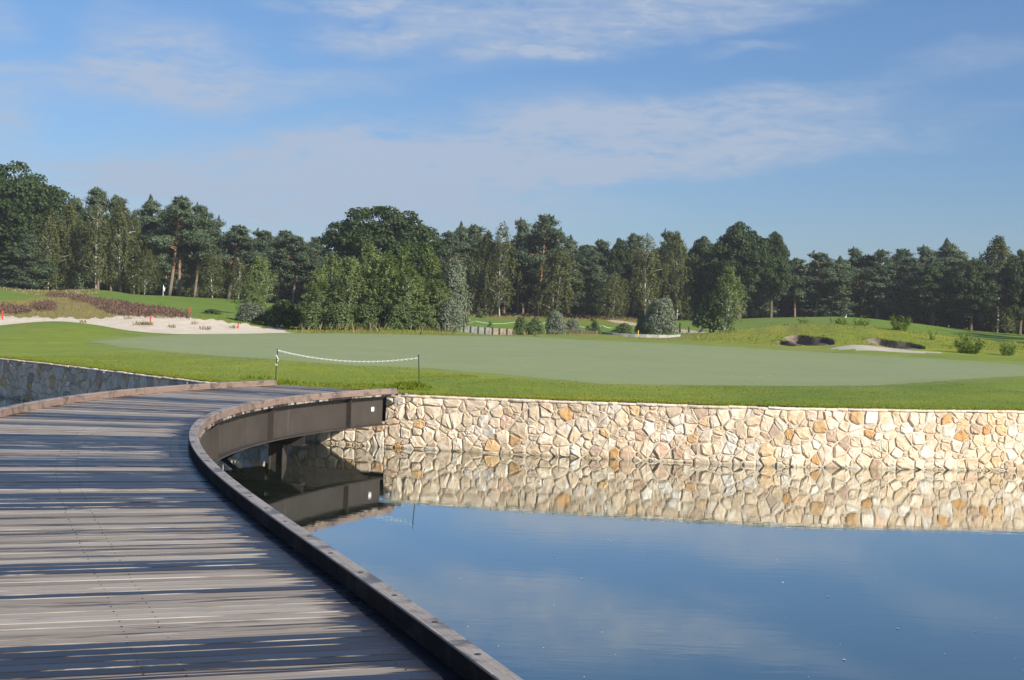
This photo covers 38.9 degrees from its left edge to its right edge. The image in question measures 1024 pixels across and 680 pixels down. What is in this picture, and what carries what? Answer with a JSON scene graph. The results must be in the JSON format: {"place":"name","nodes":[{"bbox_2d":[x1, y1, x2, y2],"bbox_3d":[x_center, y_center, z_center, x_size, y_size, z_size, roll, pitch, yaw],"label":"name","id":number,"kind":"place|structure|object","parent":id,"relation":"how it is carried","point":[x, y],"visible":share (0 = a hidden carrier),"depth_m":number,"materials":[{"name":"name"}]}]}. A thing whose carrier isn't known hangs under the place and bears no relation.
{"place":"outdoors","nodes":[
{"label":"outdoors","id":0,"kind":"place"},
{"bbox_2d":[0,380,1023,679],"bbox_3d":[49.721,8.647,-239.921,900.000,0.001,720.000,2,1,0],"label":"water","id":1,"kind":"structure","parent":0,"point":[684,570],"depth_m":18.46,"materials":[{"name":"blue liquid"}]},
{"bbox_2d":[0,380,522,679],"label":"footbridge","id":2,"kind":"object","parent":1,"relation":"in","point":[144,535],"visible":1,"depth_m":9.85,"materials":[{"name":"grey wood"}]},
{"bbox_2d":[384,394,1023,470],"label":"retaining wall","id":3,"kind":"structure","parent":1,"relation":"in","point":[914,439],"depth_m":31.06,"materials":[{"name":"stone"}]},
{"bbox_2d":[0,289,1023,408],"bbox_3d":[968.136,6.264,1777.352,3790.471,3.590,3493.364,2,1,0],"label":"ground","id":4,"kind":"structure","parent":0,"point":[45,339],"depth_m":50.65,"materials":[{"name":"plant"}]},
{"bbox_2d":[0,233,60,289],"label":"pine tree","id":5,"kind":"object","parent":4,"relation":"on","point":[31,267],"visible":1,"depth_m":171.11,"materials":[{"name":"green plant"}]},
{"bbox_2d":[0,160,82,288],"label":"oak tree","id":6,"kind":"object","parent":4,"relation":"on","point":[26,201],"visible":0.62,"depth_m":185.49,"materials":[{"name":"green plant"}]},
{"bbox_2d":[0,286,100,295],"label":"dry bank grass","id":7,"kind":"structure","parent":4,"relation":"on","point":[24,291],"depth_m":155.97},
{"bbox_2d":[30,209,80,290],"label":"birch tree","id":8,"kind":"object","parent":4,"relation":"on","point":[46,228],"visible":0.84,"depth_m":175.22,"materials":[{"name":"green plant"}]},
{"bbox_2d":[51,200,83,289],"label":"birch tree","id":9,"kind":"object","parent":4,"relation":"on","point":[69,215],"visible":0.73,"depth_m":177.27,"materials":[{"name":"green plant"}]},
{"bbox_2d":[66,186,120,288],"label":"pine tree","id":10,"kind":"object","parent":4,"relation":"on","point":[97,194],"visible":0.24,"depth_m":189.08,"materials":[{"name":"green plant"}]},
{"bbox_2d":[0,291,190,317],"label":"heather","id":11,"kind":"object","parent":4,"relation":"on","point":[120,307],"visible":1,"depth_m":118.63,"materials":[{"name":"plant"}]},
{"bbox_2d":[0,296,190,319],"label":"heath grass","id":12,"kind":"structure","parent":4,"relation":"on","point":[71,307],"depth_m":113.84,"materials":[{"name":"plant"}]},
{"bbox_2d":[77,202,117,289],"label":"birch tree","id":13,"kind":"object","parent":4,"relation":"on","point":[92,224],"visible":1,"depth_m":173.53,"materials":[{"name":"green plant"}]},
{"bbox_2d":[89,194,143,291],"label":"pine tree","id":14,"kind":"object","parent":4,"relation":"on","point":[116,199],"visible":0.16,"depth_m":189.55,"materials":[{"name":"green plant"}]},
{"bbox_2d":[97,200,142,293],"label":"birch tree","id":15,"kind":"object","parent":4,"relation":"on","point":[120,230],"visible":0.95,"depth_m":175.16,"materials":[{"name":"green plant"}]},
{"bbox_2d":[114,209,150,294],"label":"birch tree","id":16,"kind":"object","parent":4,"relation":"on","point":[133,218],"visible":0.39,"depth_m":179.24,"materials":[{"name":"green plant"}]},
{"bbox_2d":[121,194,166,294],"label":"pine tree","id":17,"kind":"object","parent":4,"relation":"on","point":[149,221],"visible":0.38,"depth_m":186.72,"materials":[{"name":"green plant"}]},
{"bbox_2d":[0,315,289,333],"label":"sand waste","id":18,"kind":"object","parent":4,"relation":"on","point":[183,325],"visible":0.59,"depth_m":99.13,"materials":[{"name":"sand"}]},
{"bbox_2d":[125,248,164,294],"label":"birch tree","id":19,"kind":"object","parent":4,"relation":"on","point":[148,257],"visible":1,"depth_m":171.59,"materials":[{"name":"green plant"}]},
{"bbox_2d":[139,195,223,295],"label":"pine tree","id":20,"kind":"object","parent":4,"relation":"on","point":[179,207],"visible":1,"depth_m":176.75,"materials":[{"name":"green plant"}]},
{"bbox_2d":[150,205,212,295],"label":"pine tree","id":21,"kind":"object","parent":4,"relation":"on","point":[164,254],"visible":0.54,"depth_m":179.17,"materials":[{"name":"green plant"}]},
{"bbox_2d":[0,357,385,446],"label":"retaining wall","id":22,"kind":"structure","parent":4,"relation":"on","point":[21,380],"depth_m":39.58,"materials":[{"name":"stone"}]},
{"bbox_2d":[181,259,211,297],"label":"birch tree","id":23,"kind":"object","parent":4,"relation":"on","point":[188,282],"visible":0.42,"depth_m":185.15,"materials":[{"name":"green plant"}]},
{"bbox_2d":[173,202,232,296],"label":"pine tree","id":24,"kind":"object","parent":4,"relation":"on","point":[215,248],"visible":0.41,"depth_m":181.47,"materials":[{"name":"green plant"}]},
{"bbox_2d":[194,250,227,298],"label":"birch tree","id":25,"kind":"object","parent":4,"relation":"on","point":[210,261],"visible":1,"depth_m":175.23,"materials":[{"name":"green plant"}]},
{"bbox_2d":[223,255,251,297],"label":"birch tree","id":26,"kind":"object","parent":4,"relation":"on","point":[241,268],"visible":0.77,"depth_m":177.37,"materials":[{"name":"green plant"}]},
{"bbox_2d":[202,224,277,298],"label":"pine tree","id":27,"kind":"object","parent":4,"relation":"on","point":[238,237],"visible":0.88,"depth_m":182.84,"materials":[{"name":"green plant"}]},
{"bbox_2d":[225,284,267,310],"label":"birch sapling","id":28,"kind":"object","parent":4,"relation":"on","point":[249,289],"visible":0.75,"depth_m":125.57,"materials":[{"name":"green plant"}]},
{"bbox_2d":[234,302,265,322],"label":"willow shrub","id":29,"kind":"object","parent":4,"relation":"on","point":[249,312],"visible":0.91,"depth_m":111.40,"materials":[{"name":"green plant"}]},
{"bbox_2d":[237,256,278,308],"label":"birch sapling","id":30,"kind":"object","parent":4,"relation":"on","point":[258,266],"visible":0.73,"depth_m":127.20,"materials":[{"name":"green plant"}]},
{"bbox_2d":[235,228,294,300],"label":"pine tree","id":31,"kind":"object","parent":4,"relation":"on","point":[264,235],"visible":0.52,"depth_m":186.73,"materials":[{"name":"green plant"}]},
{"bbox_2d":[264,299,302,327],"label":"shrub","id":32,"kind":"object","parent":4,"relation":"on","point":[283,315],"visible":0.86,"depth_m":107.15,"materials":[{"name":"green plant"}]},
{"bbox_2d":[270,230,315,302],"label":"pine tree","id":33,"kind":"object","parent":4,"relation":"on","point":[282,240],"visible":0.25,"depth_m":188.81,"materials":[{"name":"green plant"}]},
{"bbox_2d":[272,234,327,302],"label":"pine tree","id":34,"kind":"object","parent":4,"relation":"on","point":[308,266],"visible":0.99,"depth_m":185.12,"materials":[{"name":"green plant"}]},
{"bbox_2d":[298,302,326,328],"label":"shrub","id":35,"kind":"object","parent":4,"relation":"on","point":[311,319],"visible":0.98,"depth_m":99.52,"materials":[{"name":"green plant"}]},
{"bbox_2d":[286,267,338,315],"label":"birch sapling","id":36,"kind":"object","parent":4,"relation":"on","point":[318,278],"visible":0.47,"depth_m":103.60,"materials":[{"name":"green plant"}]},
{"bbox_2d":[293,280,339,328],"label":"birch sapling","id":37,"kind":"object","parent":4,"relation":"on","point":[322,290],"visible":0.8,"depth_m":100.60,"materials":[{"name":"green plant"}]},
{"bbox_2d":[307,236,336,289],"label":"pine tree","id":38,"kind":"object","parent":4,"relation":"on","point":[315,244],"visible":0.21,"depth_m":191.21,"materials":[{"name":"green plant"}]},
{"bbox_2d":[239,374,426,389],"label":"grass tufts","id":39,"kind":"object","parent":4,"relation":"on","point":[404,384],"visible":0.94,"depth_m":33.91,"materials":[{"name":"plant"}]},
{"bbox_2d":[320,253,347,328],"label":"birch sapling","id":40,"kind":"object","parent":4,"relation":"on","point":[332,263],"visible":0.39,"depth_m":105.50,"materials":[{"name":"green plant"}]},
{"bbox_2d":[322,302,355,329],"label":"shrub","id":41,"kind":"object","parent":4,"relation":"on","point":[341,314],"visible":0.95,"depth_m":98.53,"materials":[{"name":"green plant"}]},
{"bbox_2d":[330,255,367,318],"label":"birch sapling","id":42,"kind":"object","parent":4,"relation":"on","point":[351,269],"visible":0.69,"depth_m":100.23,"materials":[{"name":"green plant"}]},
{"bbox_2d":[277,381,432,390],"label":"landing grass","id":43,"kind":"structure","parent":4,"relation":"on","point":[351,385],"depth_m":33.53,"materials":[{"name":"plant"}]},
{"bbox_2d":[350,297,385,329],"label":"shrub","id":44,"kind":"object","parent":4,"relation":"on","point":[366,311],"visible":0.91,"depth_m":98.57,"materials":[{"name":"green plant"}]},
{"bbox_2d":[343,241,406,326],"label":"birch sapling","id":45,"kind":"object","parent":4,"relation":"on","point":[369,249],"visible":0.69,"depth_m":101.31,"materials":[{"name":"green plant"}]},
{"bbox_2d":[317,205,448,292],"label":"oak tree","id":46,"kind":"object","parent":4,"relation":"on","point":[352,237],"visible":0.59,"depth_m":168.85,"materials":[{"name":"green plant"}]},
{"bbox_2d":[364,251,403,329],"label":"birch sapling","id":47,"kind":"object","parent":4,"relation":"on","point":[387,265],"visible":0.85,"depth_m":100.00,"materials":[{"name":"green plant"}]},
{"bbox_2d":[377,244,419,326],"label":"birch sapling","id":48,"kind":"object","parent":4,"relation":"on","point":[403,255],"visible":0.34,"depth_m":102.94,"materials":[{"name":"green plant"}]},
{"bbox_2d":[383,298,416,329],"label":"shrub","id":49,"kind":"object","parent":4,"relation":"on","point":[403,315],"visible":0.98,"depth_m":97.44,"materials":[{"name":"green plant"}]},
{"bbox_2d":[379,265,429,329],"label":"birch sapling","id":50,"kind":"object","parent":4,"relation":"on","point":[410,279],"visible":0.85,"depth_m":98.53,"materials":[{"name":"green plant"}]},
{"bbox_2d":[411,304,439,329],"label":"shrub","id":51,"kind":"object","parent":4,"relation":"on","point":[423,317],"visible":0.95,"depth_m":97.50,"materials":[{"name":"green plant"}]},
{"bbox_2d":[412,241,441,313],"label":"birch sapling","id":52,"kind":"object","parent":4,"relation":"on","point":[426,251],"visible":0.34,"depth_m":101.88,"materials":[{"name":"green plant"}]},
{"bbox_2d":[415,252,443,311],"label":"birch sapling","id":53,"kind":"object","parent":4,"relation":"on","point":[430,263],"visible":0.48,"depth_m":101.04,"materials":[{"name":"green plant"}]},
{"bbox_2d":[414,279,458,329],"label":"birch sapling","id":54,"kind":"object","parent":4,"relation":"on","point":[440,295],"visible":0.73,"depth_m":98.63,"materials":[{"name":"green plant"}]},
{"bbox_2d":[296,320,598,334],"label":"dry stalks","id":55,"kind":"object","parent":4,"relation":"on","point":[382,330],"visible":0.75,"depth_m":92.37,"materials":[{"name":"brown plant"}]},
{"bbox_2d":[418,230,482,295],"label":"pine tree","id":56,"kind":"object","parent":4,"relation":"on","point":[453,242],"visible":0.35,"depth_m":199.03,"materials":[{"name":"green plant"}]},
{"bbox_2d":[435,297,465,331],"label":"willow shrub","id":57,"kind":"object","parent":4,"relation":"on","point":[449,307],"visible":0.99,"depth_m":97.53,"materials":[{"name":"green plant"}]},
{"bbox_2d":[442,256,472,330],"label":"willow shrub","id":58,"kind":"object","parent":4,"relation":"on","point":[454,280],"visible":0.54,"depth_m":99.55,"materials":[{"name":"green plant"}]},
{"bbox_2d":[443,221,487,275],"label":"pine tree","id":59,"kind":"object","parent":4,"relation":"on","point":[462,230],"visible":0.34,"depth_m":202.58,"materials":[{"name":"green plant"}]},
{"bbox_2d":[442,223,495,312],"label":"pine tree","id":60,"kind":"object","parent":4,"relation":"on","point":[475,230],"visible":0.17,"depth_m":203.57,"materials":[{"name":"green plant"}]},
{"bbox_2d":[462,230,507,314],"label":"birch tree","id":61,"kind":"object","parent":4,"relation":"on","point":[486,236],"visible":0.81,"depth_m":192.91,"materials":[{"name":"green plant"}]},
{"bbox_2d":[461,326,514,334],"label":"timber revetment","id":62,"kind":"object","parent":4,"relation":"on","point":[490,331],"visible":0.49,"depth_m":127.46,"materials":[{"name":"wood"}]},
{"bbox_2d":[476,221,523,316],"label":"birch tree","id":63,"kind":"object","parent":4,"relation":"on","point":[501,247],"visible":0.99,"depth_m":191.29,"materials":[{"name":"green plant"}]},
{"bbox_2d":[0,212,1023,330],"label":"woodland","id":64,"kind":"object","parent":4,"relation":"on","point":[847,303],"visible":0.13,"depth_m":207.04,"materials":[{"name":"plant"}]},
{"bbox_2d":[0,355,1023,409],"bbox_3d":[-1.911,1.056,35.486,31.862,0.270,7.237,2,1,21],"label":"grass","id":65,"kind":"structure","parent":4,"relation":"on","point":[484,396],"depth_m":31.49,"materials":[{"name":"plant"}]},
{"bbox_2d":[3,275,1023,332],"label":"undergrowth","id":66,"kind":"object","parent":4,"relation":"on","point":[786,311],"visible":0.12,"depth_m":215.25,"materials":[{"name":"green plant"}]},
{"bbox_2d":[501,217,545,314],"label":"pine tree","id":67,"kind":"object","parent":4,"relation":"on","point":[522,227],"visible":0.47,"depth_m":203.22,"materials":[{"name":"green plant"}]},
{"bbox_2d":[525,317,543,334],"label":"shrub","id":68,"kind":"object","parent":4,"relation":"on","point":[537,325],"visible":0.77,"depth_m":117.67,"materials":[{"name":"green plant"}]},
{"bbox_2d":[52,261,1023,333],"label":"distant trunks","id":69,"kind":"object","parent":4,"relation":"on","point":[776,316],"visible":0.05,"depth_m":208.53,"materials":[{"name":"plant"}]},
{"bbox_2d":[512,213,579,316],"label":"pine tree","id":70,"kind":"object","parent":4,"relation":"on","point":[541,231],"visible":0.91,"depth_m":197.46,"materials":[{"name":"green plant"}]},
{"bbox_2d":[470,311,639,321],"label":"dry grass","id":71,"kind":"structure","parent":4,"relation":"on","point":[567,316],"depth_m":196.08,"materials":[{"name":"plant"}]},
{"bbox_2d":[544,309,567,334],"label":"willow shrub","id":72,"kind":"object","parent":4,"relation":"on","point":[555,324],"visible":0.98,"depth_m":123.54,"materials":[{"name":"green plant"}]},
{"bbox_2d":[92,334,1023,385],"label":"putting green","id":73,"kind":"object","parent":4,"relation":"on","point":[605,362],"visible":0.99,"depth_m":53.75,"materials":[{"name":"plant"}]},
{"bbox_2d":[531,247,585,317],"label":"birch tree","id":74,"kind":"object","parent":4,"relation":"on","point":[560,258],"visible":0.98,"depth_m":191.06,"materials":[{"name":"green plant"}]},
{"bbox_2d":[554,244,610,317],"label":"pine tree","id":75,"kind":"object","parent":4,"relation":"on","point":[597,276],"visible":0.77,"depth_m":194.22,"materials":[{"name":"green plant"}]},
{"bbox_2d":[585,238,622,314],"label":"pine tree","id":76,"kind":"object","parent":4,"relation":"on","point":[603,246],"visible":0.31,"depth_m":205.24,"materials":[{"name":"green plant"}]},
{"bbox_2d":[197,313,1023,353],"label":"rough grass","id":77,"kind":"structure","parent":4,"relation":"on","point":[639,338],"depth_m":90.66,"materials":[{"name":"plant"}]},
{"bbox_2d":[594,271,630,319],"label":"birch tree","id":78,"kind":"object","parent":4,"relation":"on","point":[618,284],"visible":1,"depth_m":189.25,"materials":[{"name":"green plant"}]},
{"bbox_2d":[602,238,635,315],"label":"tree","id":79,"kind":"object","parent":4,"relation":"on","point":[618,252],"visible":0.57,"depth_m":203.72,"materials":[{"name":"green plant"}]},
{"bbox_2d":[601,332,679,337],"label":"concrete wall","id":80,"kind":"structure","parent":4,"relation":"on","point":[637,336],"depth_m":130.28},
{"bbox_2d":[626,232,655,316],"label":"pine tree","id":81,"kind":"object","parent":4,"relation":"on","point":[633,238],"visible":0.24,"depth_m":207.64,"materials":[{"name":"green plant"}]},
{"bbox_2d":[621,232,668,315],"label":"birch tree","id":82,"kind":"object","parent":4,"relation":"on","point":[646,286],"visible":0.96,"depth_m":193.49,"materials":[{"name":"green plant"}]},
{"bbox_2d":[642,296,678,334],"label":"willow shrub","id":83,"kind":"object","parent":4,"relation":"on","point":[660,319],"visible":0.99,"depth_m":147.21,"materials":[{"name":"green plant"}]},
{"bbox_2d":[647,228,689,291],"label":"pine tree","id":84,"kind":"object","parent":4,"relation":"on","point":[666,235],"visible":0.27,"depth_m":205.42,"materials":[{"name":"green plant"}]},
{"bbox_2d":[651,231,696,320],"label":"birch tree","id":85,"kind":"object","parent":4,"relation":"on","point":[678,247],"visible":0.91,"depth_m":197.31,"materials":[{"name":"green plant"}]},
{"bbox_2d":[680,236,718,311],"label":"oak tree","id":86,"kind":"object","parent":4,"relation":"on","point":[700,249],"visible":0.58,"depth_m":204.37,"materials":[{"name":"green plant"}]},
{"bbox_2d":[692,290,734,332],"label":"shrub","id":87,"kind":"object","parent":4,"relation":"on","point":[707,316],"visible":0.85,"depth_m":151.18,"materials":[{"name":"green plant"}]},
{"bbox_2d":[709,265,747,331],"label":"birch sapling","id":88,"kind":"object","parent":4,"relation":"on","point":[728,276],"visible":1,"depth_m":149.67,"materials":[{"name":"green plant"}]},
{"bbox_2d":[701,221,778,319],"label":"oak tree","id":89,"kind":"object","parent":4,"relation":"on","point":[736,241],"visible":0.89,"depth_m":193.93,"materials":[{"name":"green plant"}]},
{"bbox_2d":[759,231,796,317],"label":"oak tree","id":90,"kind":"object","parent":4,"relation":"on","point":[775,283],"visible":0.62,"depth_m":202.52,"materials":[{"name":"green plant"}]},
{"bbox_2d":[790,250,858,316],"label":"pine tree","id":91,"kind":"object","parent":4,"relation":"on","point":[824,264],"visible":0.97,"depth_m":206.63,"materials":[{"name":"green plant"}]},
{"bbox_2d":[821,255,866,297],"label":"pine tree","id":92,"kind":"object","parent":4,"relation":"on","point":[840,260],"visible":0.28,"depth_m":210.43,"materials":[{"name":"green plant"}]},
{"bbox_2d":[775,335,925,348],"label":"bunker","id":93,"kind":"object","parent":4,"relation":"on","point":[797,340],"visible":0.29,"depth_m":86.46},
{"bbox_2d":[843,246,863,269],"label":"pine tree","id":94,"kind":"object","parent":4,"relation":"on","point":[855,254],"visible":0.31,"depth_m":214.99,"materials":[{"name":"green plant"}]},
{"bbox_2d":[852,248,897,319],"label":"pine tree","id":95,"kind":"object","parent":4,"relation":"on","point":[879,255],"visible":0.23,"depth_m":211.82,"materials":[{"name":"green plant"}]},
{"bbox_2d":[831,344,941,352],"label":"sand","id":96,"kind":"structure","parent":4,"relation":"on","point":[867,347],"depth_m":77.01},
{"bbox_2d":[889,315,910,331],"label":"tall weed","id":97,"kind":"object","parent":4,"relation":"on","point":[896,322],"visible":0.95,"depth_m":91.87,"materials":[{"name":"green plant"}]},
{"bbox_2d":[887,248,915,318],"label":"pine tree","id":98,"kind":"object","parent":4,"relation":"on","point":[902,253],"visible":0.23,"depth_m":214.88,"materials":[{"name":"green plant"}]},
{"bbox_2d":[882,255,937,321],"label":"pine tree","id":99,"kind":"object","parent":4,"relation":"on","point":[911,267],"visible":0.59,"depth_m":205.17,"materials":[{"name":"green plant"}]},
{"bbox_2d":[906,263,957,325],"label":"oak tree","id":100,"kind":"object","parent":4,"relation":"on","point":[925,295],"visible":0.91,"depth_m":200.46,"materials":[{"name":"green plant"}]},
{"bbox_2d":[916,244,953,323],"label":"pine tree","id":101,"kind":"object","parent":4,"relation":"on","point":[926,257],"visible":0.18,"depth_m":212.80,"materials":[{"name":"green plant"}]},
{"bbox_2d":[932,238,969,326],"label":"pine tree","id":102,"kind":"object","parent":4,"relation":"on","point":[947,249],"visible":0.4,"depth_m":214.47,"materials":[{"name":"green plant"}]},
{"bbox_2d":[952,338,985,353],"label":"tall weed","id":103,"kind":"object","parent":4,"relation":"on","point":[975,348],"visible":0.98,"depth_m":77.90,"materials":[{"name":"green plant"}]},
{"bbox_2d":[941,260,1005,330],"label":"oak tree","id":104,"kind":"object","parent":4,"relation":"on","point":[966,301],"visible":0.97,"depth_m":197.96,"materials":[{"name":"green plant"}]},
{"bbox_2d":[974,235,1022,333],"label":"birch tree","id":105,"kind":"object","parent":4,"relation":"on","point":[998,249],"visible":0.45,"depth_m":204.14,"materials":[{"name":"green plant"}]},
{"bbox_2d":[995,249,1023,334],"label":"oak tree","id":106,"kind":"object","parent":4,"relation":"on","point":[1012,274],"visible":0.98,"depth_m":197.18,"materials":[{"name":"green plant"}]},
{"bbox_2d":[0,0,1023,328],"label":"sky","id":107,"kind":"structure","parent":0,"point":[832,127],"materials":[{"name":"blue"}]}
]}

